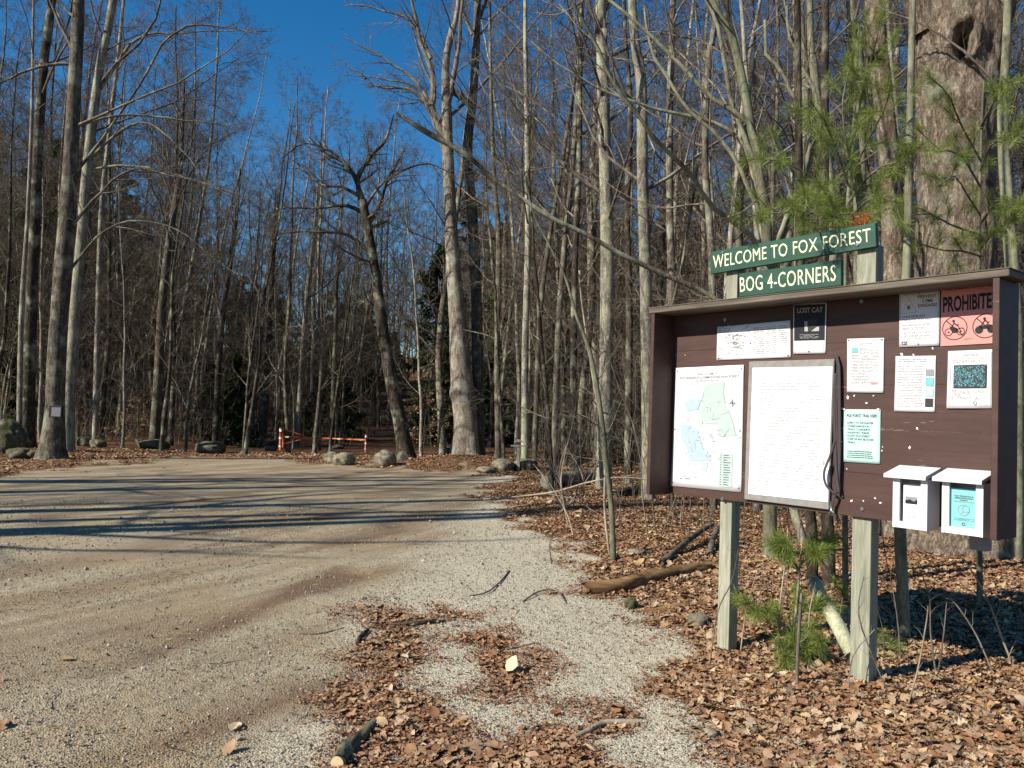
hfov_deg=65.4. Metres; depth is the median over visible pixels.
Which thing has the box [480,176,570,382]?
bare tree
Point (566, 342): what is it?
bare tree
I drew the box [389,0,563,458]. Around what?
bare tree
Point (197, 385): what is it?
bare tree
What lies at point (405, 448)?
bare tree
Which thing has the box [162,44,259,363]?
bare tree
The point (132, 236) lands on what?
conifer
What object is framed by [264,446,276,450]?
boulder
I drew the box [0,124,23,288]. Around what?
bare tree
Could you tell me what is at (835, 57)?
bare tree
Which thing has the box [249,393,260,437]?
young conifer
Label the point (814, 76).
bare tree
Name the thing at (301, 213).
bare tree
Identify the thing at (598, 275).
bare tree
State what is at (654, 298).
conifer
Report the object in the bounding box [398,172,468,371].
bare tree
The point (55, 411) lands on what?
framed notice
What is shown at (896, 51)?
bare tree
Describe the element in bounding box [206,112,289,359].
bare tree
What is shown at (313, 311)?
bare tree
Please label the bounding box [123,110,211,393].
bare tree
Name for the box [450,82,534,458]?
bare tree
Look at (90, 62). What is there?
bare tree
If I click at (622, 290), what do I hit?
bare tree
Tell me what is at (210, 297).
bare tree
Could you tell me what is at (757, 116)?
bare tree
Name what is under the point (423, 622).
stick
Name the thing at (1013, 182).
bare tree
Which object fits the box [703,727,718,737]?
stone
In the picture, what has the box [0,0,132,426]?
bare tree
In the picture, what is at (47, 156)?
bare tree
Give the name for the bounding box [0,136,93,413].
conifer
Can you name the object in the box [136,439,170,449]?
boulder
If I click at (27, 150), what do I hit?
bare tree
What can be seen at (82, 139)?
bare tree
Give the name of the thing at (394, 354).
bare tree
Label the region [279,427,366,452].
barrier gate
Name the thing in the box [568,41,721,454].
bare tree
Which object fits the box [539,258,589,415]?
conifer
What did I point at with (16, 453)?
boulder
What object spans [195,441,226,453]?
boulder
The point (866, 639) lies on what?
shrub
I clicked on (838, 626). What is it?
fallen limb
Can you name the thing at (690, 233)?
bare tree
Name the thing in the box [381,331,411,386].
conifer
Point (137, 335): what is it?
bare tree
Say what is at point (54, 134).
bare tree
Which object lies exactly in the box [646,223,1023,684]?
notice board
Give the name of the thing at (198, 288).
bare tree
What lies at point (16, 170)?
bare tree
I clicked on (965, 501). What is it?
brochure box
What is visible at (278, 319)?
conifer
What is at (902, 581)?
bare tree
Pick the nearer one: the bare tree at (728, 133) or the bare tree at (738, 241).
the bare tree at (738, 241)
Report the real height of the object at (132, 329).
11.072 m
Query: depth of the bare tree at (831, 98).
12.60 m
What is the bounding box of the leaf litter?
[0,446,1023,767]
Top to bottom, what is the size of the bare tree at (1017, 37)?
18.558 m
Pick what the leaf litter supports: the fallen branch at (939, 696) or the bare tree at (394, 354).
the fallen branch at (939, 696)
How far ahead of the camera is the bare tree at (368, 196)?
51.55 m
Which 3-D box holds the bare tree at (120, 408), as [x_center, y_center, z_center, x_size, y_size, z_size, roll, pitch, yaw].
[-17.169,-6.519,36.273,6.785,18.025,6.254,1,-5,32]
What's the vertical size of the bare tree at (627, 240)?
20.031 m
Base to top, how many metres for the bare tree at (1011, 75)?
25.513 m
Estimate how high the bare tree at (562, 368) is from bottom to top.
15.336 m
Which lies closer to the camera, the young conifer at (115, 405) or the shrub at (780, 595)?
the shrub at (780, 595)
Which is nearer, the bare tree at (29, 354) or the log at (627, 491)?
the log at (627, 491)
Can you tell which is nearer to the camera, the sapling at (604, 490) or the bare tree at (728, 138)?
the sapling at (604, 490)
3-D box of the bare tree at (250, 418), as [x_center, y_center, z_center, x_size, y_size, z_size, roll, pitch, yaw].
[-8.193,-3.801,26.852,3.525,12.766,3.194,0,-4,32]
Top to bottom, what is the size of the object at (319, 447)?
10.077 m
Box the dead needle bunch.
[847,210,872,226]
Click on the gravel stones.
(476, 720)
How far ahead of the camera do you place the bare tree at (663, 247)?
25.33 m
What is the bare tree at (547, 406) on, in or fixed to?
on the ground
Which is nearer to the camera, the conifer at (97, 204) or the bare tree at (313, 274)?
the conifer at (97, 204)
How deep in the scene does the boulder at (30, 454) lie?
20.47 m
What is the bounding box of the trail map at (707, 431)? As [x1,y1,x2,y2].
[671,365,743,491]
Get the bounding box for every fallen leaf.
[58,656,72,658]
[228,722,241,729]
[550,709,560,713]
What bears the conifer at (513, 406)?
on the ground
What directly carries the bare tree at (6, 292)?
on the ground
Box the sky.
[0,0,1023,357]
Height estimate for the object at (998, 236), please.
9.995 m
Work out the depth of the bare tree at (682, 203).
23.79 m
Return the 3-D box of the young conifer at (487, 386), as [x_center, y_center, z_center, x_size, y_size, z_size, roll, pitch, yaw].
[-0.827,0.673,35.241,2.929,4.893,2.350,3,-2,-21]
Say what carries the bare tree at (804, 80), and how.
on the ground
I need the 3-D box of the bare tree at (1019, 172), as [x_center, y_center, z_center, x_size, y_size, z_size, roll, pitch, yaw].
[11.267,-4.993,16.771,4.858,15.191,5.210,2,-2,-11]
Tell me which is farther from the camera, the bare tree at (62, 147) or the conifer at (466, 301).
the conifer at (466, 301)
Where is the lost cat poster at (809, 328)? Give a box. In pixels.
[793,302,826,353]
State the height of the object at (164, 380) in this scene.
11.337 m
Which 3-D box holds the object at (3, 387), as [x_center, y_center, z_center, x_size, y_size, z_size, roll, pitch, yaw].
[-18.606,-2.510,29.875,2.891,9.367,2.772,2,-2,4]
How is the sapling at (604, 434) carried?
on the ground
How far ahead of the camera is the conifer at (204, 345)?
66.84 m
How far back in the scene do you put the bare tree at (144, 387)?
48.79 m
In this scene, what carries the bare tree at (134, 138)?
on the ground
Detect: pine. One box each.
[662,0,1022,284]
[722,0,953,609]
[724,526,848,672]
[824,570,911,659]
[887,61,1023,606]
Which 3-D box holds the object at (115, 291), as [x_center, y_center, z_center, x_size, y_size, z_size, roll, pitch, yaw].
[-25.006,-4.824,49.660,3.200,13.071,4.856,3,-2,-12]
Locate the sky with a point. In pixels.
(306, 29)
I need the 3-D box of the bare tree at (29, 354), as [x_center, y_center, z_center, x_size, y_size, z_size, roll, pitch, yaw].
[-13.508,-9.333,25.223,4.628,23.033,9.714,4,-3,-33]
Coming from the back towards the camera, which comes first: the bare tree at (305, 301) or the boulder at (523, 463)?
the bare tree at (305, 301)
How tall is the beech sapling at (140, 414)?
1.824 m
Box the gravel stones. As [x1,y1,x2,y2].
[0,496,1017,767]
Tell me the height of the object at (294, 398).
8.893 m
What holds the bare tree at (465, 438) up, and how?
on the ground
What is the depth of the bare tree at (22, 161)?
55.48 m
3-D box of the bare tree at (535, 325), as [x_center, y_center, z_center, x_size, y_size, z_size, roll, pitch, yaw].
[1.198,-6.878,35.228,6.665,19.794,4.579,0,-3,40]
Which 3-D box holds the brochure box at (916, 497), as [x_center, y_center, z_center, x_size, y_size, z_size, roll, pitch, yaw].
[2.048,0.580,4.085,0.169,0.314,0.212,4,-3,-38]
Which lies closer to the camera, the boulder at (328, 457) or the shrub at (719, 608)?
the shrub at (719, 608)
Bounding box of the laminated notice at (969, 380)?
[947,349,991,407]
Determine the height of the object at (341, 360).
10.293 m
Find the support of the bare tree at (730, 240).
on the ground
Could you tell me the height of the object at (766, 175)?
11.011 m
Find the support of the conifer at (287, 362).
on the ground
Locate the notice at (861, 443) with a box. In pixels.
[843,408,880,463]
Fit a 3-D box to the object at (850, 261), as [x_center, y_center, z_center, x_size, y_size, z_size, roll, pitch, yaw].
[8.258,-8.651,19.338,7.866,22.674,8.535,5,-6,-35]
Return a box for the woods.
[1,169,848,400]
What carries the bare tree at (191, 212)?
on the ground
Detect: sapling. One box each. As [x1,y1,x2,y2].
[97,410,131,447]
[111,398,148,446]
[403,355,452,457]
[408,399,447,449]
[491,165,630,561]
[566,270,633,554]
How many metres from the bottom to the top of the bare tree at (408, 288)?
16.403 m
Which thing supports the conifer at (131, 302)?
on the ground
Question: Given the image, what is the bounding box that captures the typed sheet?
[847,338,883,392]
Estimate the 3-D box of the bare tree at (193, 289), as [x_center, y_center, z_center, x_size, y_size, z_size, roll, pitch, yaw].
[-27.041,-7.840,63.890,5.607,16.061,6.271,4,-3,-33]
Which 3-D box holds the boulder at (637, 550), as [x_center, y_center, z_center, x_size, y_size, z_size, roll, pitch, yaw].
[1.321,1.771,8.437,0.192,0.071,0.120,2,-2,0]
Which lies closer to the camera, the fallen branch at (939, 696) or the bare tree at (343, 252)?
the fallen branch at (939, 696)
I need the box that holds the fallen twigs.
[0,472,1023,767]
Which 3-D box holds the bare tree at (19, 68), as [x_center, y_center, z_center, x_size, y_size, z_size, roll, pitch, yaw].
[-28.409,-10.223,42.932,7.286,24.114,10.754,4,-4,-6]
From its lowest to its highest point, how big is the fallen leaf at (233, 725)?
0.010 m
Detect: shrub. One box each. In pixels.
[528,399,612,534]
[709,551,741,665]
[740,512,842,656]
[754,533,812,685]
[848,577,889,694]
[878,533,951,671]
[908,559,1015,703]
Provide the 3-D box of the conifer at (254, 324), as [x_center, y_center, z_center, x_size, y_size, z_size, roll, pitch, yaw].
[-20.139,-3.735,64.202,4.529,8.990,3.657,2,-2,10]
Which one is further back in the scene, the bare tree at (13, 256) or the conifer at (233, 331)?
the conifer at (233, 331)
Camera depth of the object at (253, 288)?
41.21 m
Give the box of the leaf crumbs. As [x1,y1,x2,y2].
[0,519,1023,767]
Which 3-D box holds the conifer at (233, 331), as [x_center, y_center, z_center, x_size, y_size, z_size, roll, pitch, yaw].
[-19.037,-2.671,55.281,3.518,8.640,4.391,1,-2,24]
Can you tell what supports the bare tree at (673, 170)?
on the ground
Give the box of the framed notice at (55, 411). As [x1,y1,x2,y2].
[49,405,63,417]
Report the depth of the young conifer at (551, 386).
29.67 m
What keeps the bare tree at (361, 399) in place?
on the ground
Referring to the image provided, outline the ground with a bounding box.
[0,342,1023,767]
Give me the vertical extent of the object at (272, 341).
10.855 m
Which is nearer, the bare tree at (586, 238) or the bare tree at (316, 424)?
the bare tree at (316, 424)
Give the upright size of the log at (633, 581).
0.200 m
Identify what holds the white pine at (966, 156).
on the ground
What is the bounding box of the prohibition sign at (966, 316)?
[941,285,992,345]
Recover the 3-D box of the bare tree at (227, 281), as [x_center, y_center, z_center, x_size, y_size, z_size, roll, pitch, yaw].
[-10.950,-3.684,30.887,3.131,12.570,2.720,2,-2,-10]
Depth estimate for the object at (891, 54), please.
14.50 m
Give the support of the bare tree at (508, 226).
on the ground
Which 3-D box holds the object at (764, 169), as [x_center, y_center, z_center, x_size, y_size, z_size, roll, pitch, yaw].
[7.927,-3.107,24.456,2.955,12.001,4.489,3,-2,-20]
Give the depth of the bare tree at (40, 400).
28.30 m
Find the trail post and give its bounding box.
[511,439,526,469]
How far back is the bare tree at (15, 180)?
38.00 m
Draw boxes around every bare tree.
[0,0,56,250]
[0,0,62,264]
[0,0,97,355]
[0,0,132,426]
[0,0,146,344]
[0,0,153,439]
[0,0,173,339]
[0,0,174,425]
[0,0,277,459]
[0,14,113,345]
[0,24,91,369]
[0,34,40,338]
[0,56,59,327]
[0,62,47,337]
[0,80,95,314]
[0,85,55,306]
[0,85,56,328]
[0,86,71,364]
[0,103,59,264]
[0,122,23,328]
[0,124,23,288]
[0,125,55,317]
[1,109,61,348]
[4,82,107,356]
[7,74,106,318]
[12,4,126,429]
[22,0,160,447]
[22,1,132,337]
[37,118,155,367]
[40,0,196,439]
[40,39,187,433]
[43,47,227,435]
[53,26,201,389]
[65,0,279,450]
[84,64,243,369]
[87,117,160,379]
[90,63,227,420]
[91,164,153,400]
[94,100,220,408]
[101,102,211,403]
[102,0,270,400]
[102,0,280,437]
[110,0,268,444]
[113,121,181,413]
[122,85,254,357]
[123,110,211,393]
[125,41,236,438]
[141,99,277,426]
[143,1,312,423]
[147,197,208,378]
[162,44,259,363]
[167,144,252,412]
[180,209,212,393]
[181,173,241,408]
[186,126,266,441]
[186,183,232,310]
[187,56,336,391]
[201,161,289,375]
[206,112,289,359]
[212,182,249,290]
[216,147,315,398]
[220,200,287,310]
[229,90,343,421]
[229,170,285,384]
[230,166,314,447]
[257,114,467,459]
[264,184,327,381]
[265,108,354,392]
[278,134,384,411]
[279,160,365,423]
[280,72,398,430]
[286,149,363,446]
[293,227,345,310]
[303,69,441,420]
[313,159,363,445]
[317,122,406,420]
[318,120,430,420]
[326,194,353,356]
[328,0,585,454]
[329,107,441,424]
[329,169,384,377]
[329,195,394,412]
[337,0,564,455]
[338,190,409,428]
[361,194,431,374]
[362,0,592,456]
[375,184,428,334]
[383,198,439,390]
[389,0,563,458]
[389,162,465,404]
[392,169,492,424]
[392,209,432,388]
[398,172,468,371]
[411,190,466,376]
[413,226,485,343]
[415,23,569,436]
[420,0,574,453]
[438,0,611,458]
[439,57,584,411]
[443,0,714,462]
[446,0,511,455]
[454,0,587,447]
[456,0,847,331]
[458,0,707,464]
[463,0,717,470]
[464,0,654,466]
[467,93,571,430]
[475,0,707,489]
[475,6,616,447]
[476,0,661,396]
[480,0,690,459]
[480,159,560,433]
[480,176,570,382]
[482,2,633,466]
[502,161,548,399]
[505,0,721,304]
[509,65,651,378]
[513,0,665,450]
[515,102,660,385]
[515,110,599,383]
[522,0,792,500]
[530,0,869,557]
[531,114,656,445]
[531,122,637,371]
[534,0,729,483]
[548,0,687,470]
[549,0,819,361]
[556,18,678,457]
[561,0,730,510]
[561,118,649,439]
[562,72,684,440]
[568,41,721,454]
[581,2,736,360]
[584,0,743,451]
[607,0,851,247]
[612,29,721,366]
[615,0,748,356]
[619,109,728,364]
[621,69,731,345]
[625,0,850,333]
[625,0,914,279]
[655,213,719,302]
[657,0,783,303]
[667,0,1012,521]
[691,76,753,301]
[692,0,916,284]
[707,0,916,272]
[712,0,845,269]
[712,0,907,511]
[712,33,765,269]
[714,105,780,297]
[718,0,903,295]
[724,41,787,245]
[725,0,813,543]
[736,2,877,202]
[755,0,1023,284]
[756,0,916,430]
[757,0,874,262]
[763,1,1023,296]
[780,0,916,518]
[781,5,915,266]
[794,0,818,578]
[811,0,1023,261]
[815,2,902,284]
[819,0,835,585]
[819,0,1023,250]
[830,21,915,272]
[831,0,1023,559]
[865,0,907,537]
[872,1,1023,303]
[885,0,1023,356]
[893,14,1023,334]
[894,0,915,638]
[900,4,1023,267]
[902,0,1016,559]
[913,24,1023,303]
[997,20,1023,335]
[998,0,1023,327]
[1003,33,1023,260]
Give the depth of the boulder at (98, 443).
26.91 m
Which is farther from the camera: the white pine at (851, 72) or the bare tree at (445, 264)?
the bare tree at (445, 264)
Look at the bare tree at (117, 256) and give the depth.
41.09 m
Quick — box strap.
[823,352,840,515]
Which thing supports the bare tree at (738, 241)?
on the ground
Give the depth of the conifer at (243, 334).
60.62 m
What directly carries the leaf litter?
on the ground
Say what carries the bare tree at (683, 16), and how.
on the ground
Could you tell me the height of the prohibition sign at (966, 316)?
0.316 m
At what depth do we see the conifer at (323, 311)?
68.25 m
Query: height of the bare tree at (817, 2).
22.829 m
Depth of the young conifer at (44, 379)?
40.32 m
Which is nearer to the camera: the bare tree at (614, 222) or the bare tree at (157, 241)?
the bare tree at (614, 222)
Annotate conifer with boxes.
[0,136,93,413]
[0,341,43,419]
[1,142,55,311]
[13,225,91,380]
[15,135,113,303]
[42,357,46,420]
[45,244,104,388]
[75,372,91,421]
[86,178,151,358]
[87,231,155,384]
[90,375,101,408]
[99,373,122,426]
[101,203,150,329]
[112,220,179,370]
[138,284,190,380]
[180,289,213,376]
[180,363,221,432]
[196,347,258,446]
[200,323,223,377]
[212,284,269,392]
[219,385,248,438]
[221,333,246,389]
[227,274,256,356]
[237,312,261,363]
[241,379,261,422]
[245,283,274,379]
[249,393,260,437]
[257,289,295,367]
[261,298,304,414]
[291,386,309,426]
[294,319,311,378]
[295,315,329,393]
[302,365,331,435]
[311,291,333,350]
[317,303,364,394]
[324,361,366,441]
[350,307,386,404]
[354,302,384,396]
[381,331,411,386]
[398,241,488,434]
[408,346,452,445]
[414,167,520,368]
[446,401,452,442]
[464,297,484,368]
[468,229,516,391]
[470,221,512,388]
[484,344,520,446]
[502,290,551,442]
[514,286,580,437]
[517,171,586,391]
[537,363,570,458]
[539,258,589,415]
[577,226,636,412]
[620,254,667,389]
[633,282,665,417]
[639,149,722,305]
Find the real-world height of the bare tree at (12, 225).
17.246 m
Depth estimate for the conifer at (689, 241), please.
53.01 m
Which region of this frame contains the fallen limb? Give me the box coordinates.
[806,576,849,658]
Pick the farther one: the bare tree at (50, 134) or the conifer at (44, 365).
the conifer at (44, 365)
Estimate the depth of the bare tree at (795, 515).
9.62 m
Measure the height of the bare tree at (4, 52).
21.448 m
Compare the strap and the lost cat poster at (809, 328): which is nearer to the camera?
the strap
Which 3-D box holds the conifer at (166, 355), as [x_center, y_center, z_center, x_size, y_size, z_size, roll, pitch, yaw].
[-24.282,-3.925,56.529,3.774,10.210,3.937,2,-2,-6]
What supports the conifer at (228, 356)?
on the ground
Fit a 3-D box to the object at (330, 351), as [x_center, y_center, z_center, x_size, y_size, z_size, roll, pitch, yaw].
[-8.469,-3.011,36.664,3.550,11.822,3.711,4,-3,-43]
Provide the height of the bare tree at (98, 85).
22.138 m
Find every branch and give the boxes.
[331,717,376,767]
[396,112,719,299]
[564,719,638,742]
[658,522,714,565]
[706,525,719,557]
[891,678,976,732]
[902,686,1008,735]
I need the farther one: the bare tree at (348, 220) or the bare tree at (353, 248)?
the bare tree at (353, 248)
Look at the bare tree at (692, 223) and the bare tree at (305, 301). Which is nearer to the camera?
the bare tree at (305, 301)
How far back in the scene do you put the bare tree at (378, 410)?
49.49 m
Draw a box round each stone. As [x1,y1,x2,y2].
[624,598,637,608]
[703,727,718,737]
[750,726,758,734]
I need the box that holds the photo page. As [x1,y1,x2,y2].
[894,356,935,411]
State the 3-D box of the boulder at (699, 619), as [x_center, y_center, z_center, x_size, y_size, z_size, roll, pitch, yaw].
[1.343,1.708,5.756,0.170,0.097,0.179,2,-2,0]
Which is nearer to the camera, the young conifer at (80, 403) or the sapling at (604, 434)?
the sapling at (604, 434)
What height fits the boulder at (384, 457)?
0.556 m
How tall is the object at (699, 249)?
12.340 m
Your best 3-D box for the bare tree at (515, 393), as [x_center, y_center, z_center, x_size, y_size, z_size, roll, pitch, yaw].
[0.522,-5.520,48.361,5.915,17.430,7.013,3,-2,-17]
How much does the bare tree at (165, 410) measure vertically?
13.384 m
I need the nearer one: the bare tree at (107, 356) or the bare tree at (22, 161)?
the bare tree at (107, 356)
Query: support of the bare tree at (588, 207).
on the ground
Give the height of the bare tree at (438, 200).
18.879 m
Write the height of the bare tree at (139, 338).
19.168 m
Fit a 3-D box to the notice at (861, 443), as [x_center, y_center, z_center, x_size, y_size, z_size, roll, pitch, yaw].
[1.925,0.285,4.395,0.008,0.301,0.212,4,-3,-38]
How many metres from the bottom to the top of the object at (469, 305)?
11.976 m
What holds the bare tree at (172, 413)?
on the ground
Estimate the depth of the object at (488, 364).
34.33 m
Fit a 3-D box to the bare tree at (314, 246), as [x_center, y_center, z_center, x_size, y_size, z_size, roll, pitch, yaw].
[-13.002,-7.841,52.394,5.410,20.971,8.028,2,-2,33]
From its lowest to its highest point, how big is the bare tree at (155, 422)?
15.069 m
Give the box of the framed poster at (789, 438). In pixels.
[744,359,834,509]
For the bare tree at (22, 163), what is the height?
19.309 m
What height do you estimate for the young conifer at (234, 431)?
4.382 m
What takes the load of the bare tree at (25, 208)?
on the ground
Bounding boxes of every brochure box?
[884,465,940,530]
[932,468,990,537]
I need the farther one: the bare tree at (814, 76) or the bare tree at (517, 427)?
the bare tree at (517, 427)
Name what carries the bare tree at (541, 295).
on the ground
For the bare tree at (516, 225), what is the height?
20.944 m
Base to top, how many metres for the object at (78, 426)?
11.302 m
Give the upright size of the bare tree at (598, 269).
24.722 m
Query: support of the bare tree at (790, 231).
on the ground
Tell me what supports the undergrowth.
on the ground
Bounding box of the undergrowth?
[0,250,1023,465]
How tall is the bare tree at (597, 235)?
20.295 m
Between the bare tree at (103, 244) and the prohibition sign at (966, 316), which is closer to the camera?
the prohibition sign at (966, 316)
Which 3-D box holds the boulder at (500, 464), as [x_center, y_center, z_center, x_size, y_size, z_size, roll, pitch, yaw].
[-0.243,2.187,21.337,0.653,0.391,0.748,2,-2,0]
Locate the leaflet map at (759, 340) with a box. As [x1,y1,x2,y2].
[717,320,790,359]
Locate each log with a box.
[540,470,595,487]
[582,561,714,593]
[612,485,640,497]
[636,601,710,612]
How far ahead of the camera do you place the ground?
6.31 m
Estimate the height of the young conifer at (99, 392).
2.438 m
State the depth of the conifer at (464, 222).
51.37 m
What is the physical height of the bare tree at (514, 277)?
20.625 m
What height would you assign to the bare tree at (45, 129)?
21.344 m
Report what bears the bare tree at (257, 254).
on the ground
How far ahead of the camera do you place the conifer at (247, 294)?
70.02 m
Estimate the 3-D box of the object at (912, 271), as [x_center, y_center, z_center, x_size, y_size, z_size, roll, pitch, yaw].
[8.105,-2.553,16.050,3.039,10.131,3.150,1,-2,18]
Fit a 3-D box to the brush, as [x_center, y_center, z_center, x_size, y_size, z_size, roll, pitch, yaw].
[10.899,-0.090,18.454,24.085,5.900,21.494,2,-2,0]
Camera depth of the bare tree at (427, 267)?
62.45 m
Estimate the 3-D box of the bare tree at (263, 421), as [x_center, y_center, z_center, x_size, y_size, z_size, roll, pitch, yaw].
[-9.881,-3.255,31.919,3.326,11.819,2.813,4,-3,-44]
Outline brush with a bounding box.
[477,133,1023,547]
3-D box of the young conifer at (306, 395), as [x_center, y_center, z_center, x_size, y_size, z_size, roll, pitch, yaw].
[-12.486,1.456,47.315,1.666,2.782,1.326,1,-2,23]
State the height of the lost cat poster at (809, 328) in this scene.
0.306 m
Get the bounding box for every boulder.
[0,418,26,453]
[5,447,29,458]
[27,450,36,458]
[76,436,91,446]
[89,439,106,447]
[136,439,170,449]
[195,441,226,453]
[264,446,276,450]
[268,439,284,446]
[323,451,336,462]
[332,444,343,448]
[332,452,355,465]
[373,449,396,466]
[476,466,496,472]
[491,458,514,470]
[514,458,537,469]
[628,548,645,553]
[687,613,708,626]
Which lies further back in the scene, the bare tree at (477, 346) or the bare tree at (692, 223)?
the bare tree at (692, 223)
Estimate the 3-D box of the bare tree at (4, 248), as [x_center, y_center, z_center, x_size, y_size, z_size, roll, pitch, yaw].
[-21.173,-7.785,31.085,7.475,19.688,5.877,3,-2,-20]
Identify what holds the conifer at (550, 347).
on the ground
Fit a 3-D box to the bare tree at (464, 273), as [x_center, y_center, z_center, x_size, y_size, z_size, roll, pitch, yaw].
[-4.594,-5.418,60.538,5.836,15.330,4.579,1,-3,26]
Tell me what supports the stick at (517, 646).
on the ground
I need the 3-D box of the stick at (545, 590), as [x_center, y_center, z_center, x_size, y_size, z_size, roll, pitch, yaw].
[0.264,1.760,6.636,0.366,0.046,0.368,2,-2,0]
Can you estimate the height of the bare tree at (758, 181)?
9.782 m
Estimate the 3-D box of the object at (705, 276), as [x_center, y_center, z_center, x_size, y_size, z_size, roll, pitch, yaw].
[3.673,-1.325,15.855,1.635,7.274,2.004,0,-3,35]
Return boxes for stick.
[299,627,344,634]
[356,628,368,645]
[390,619,445,625]
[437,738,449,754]
[469,570,509,596]
[501,642,534,651]
[522,588,566,603]
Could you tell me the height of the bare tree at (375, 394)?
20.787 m
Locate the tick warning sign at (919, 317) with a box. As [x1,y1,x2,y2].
[899,290,939,346]
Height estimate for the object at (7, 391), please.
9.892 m
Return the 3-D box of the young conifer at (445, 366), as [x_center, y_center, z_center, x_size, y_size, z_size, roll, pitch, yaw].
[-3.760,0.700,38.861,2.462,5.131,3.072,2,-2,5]
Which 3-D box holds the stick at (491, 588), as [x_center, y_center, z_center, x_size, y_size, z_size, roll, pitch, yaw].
[-0.140,1.772,7.116,0.114,0.020,1.198,1,-2,16]
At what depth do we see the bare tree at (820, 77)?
30.38 m
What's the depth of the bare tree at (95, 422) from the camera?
28.09 m

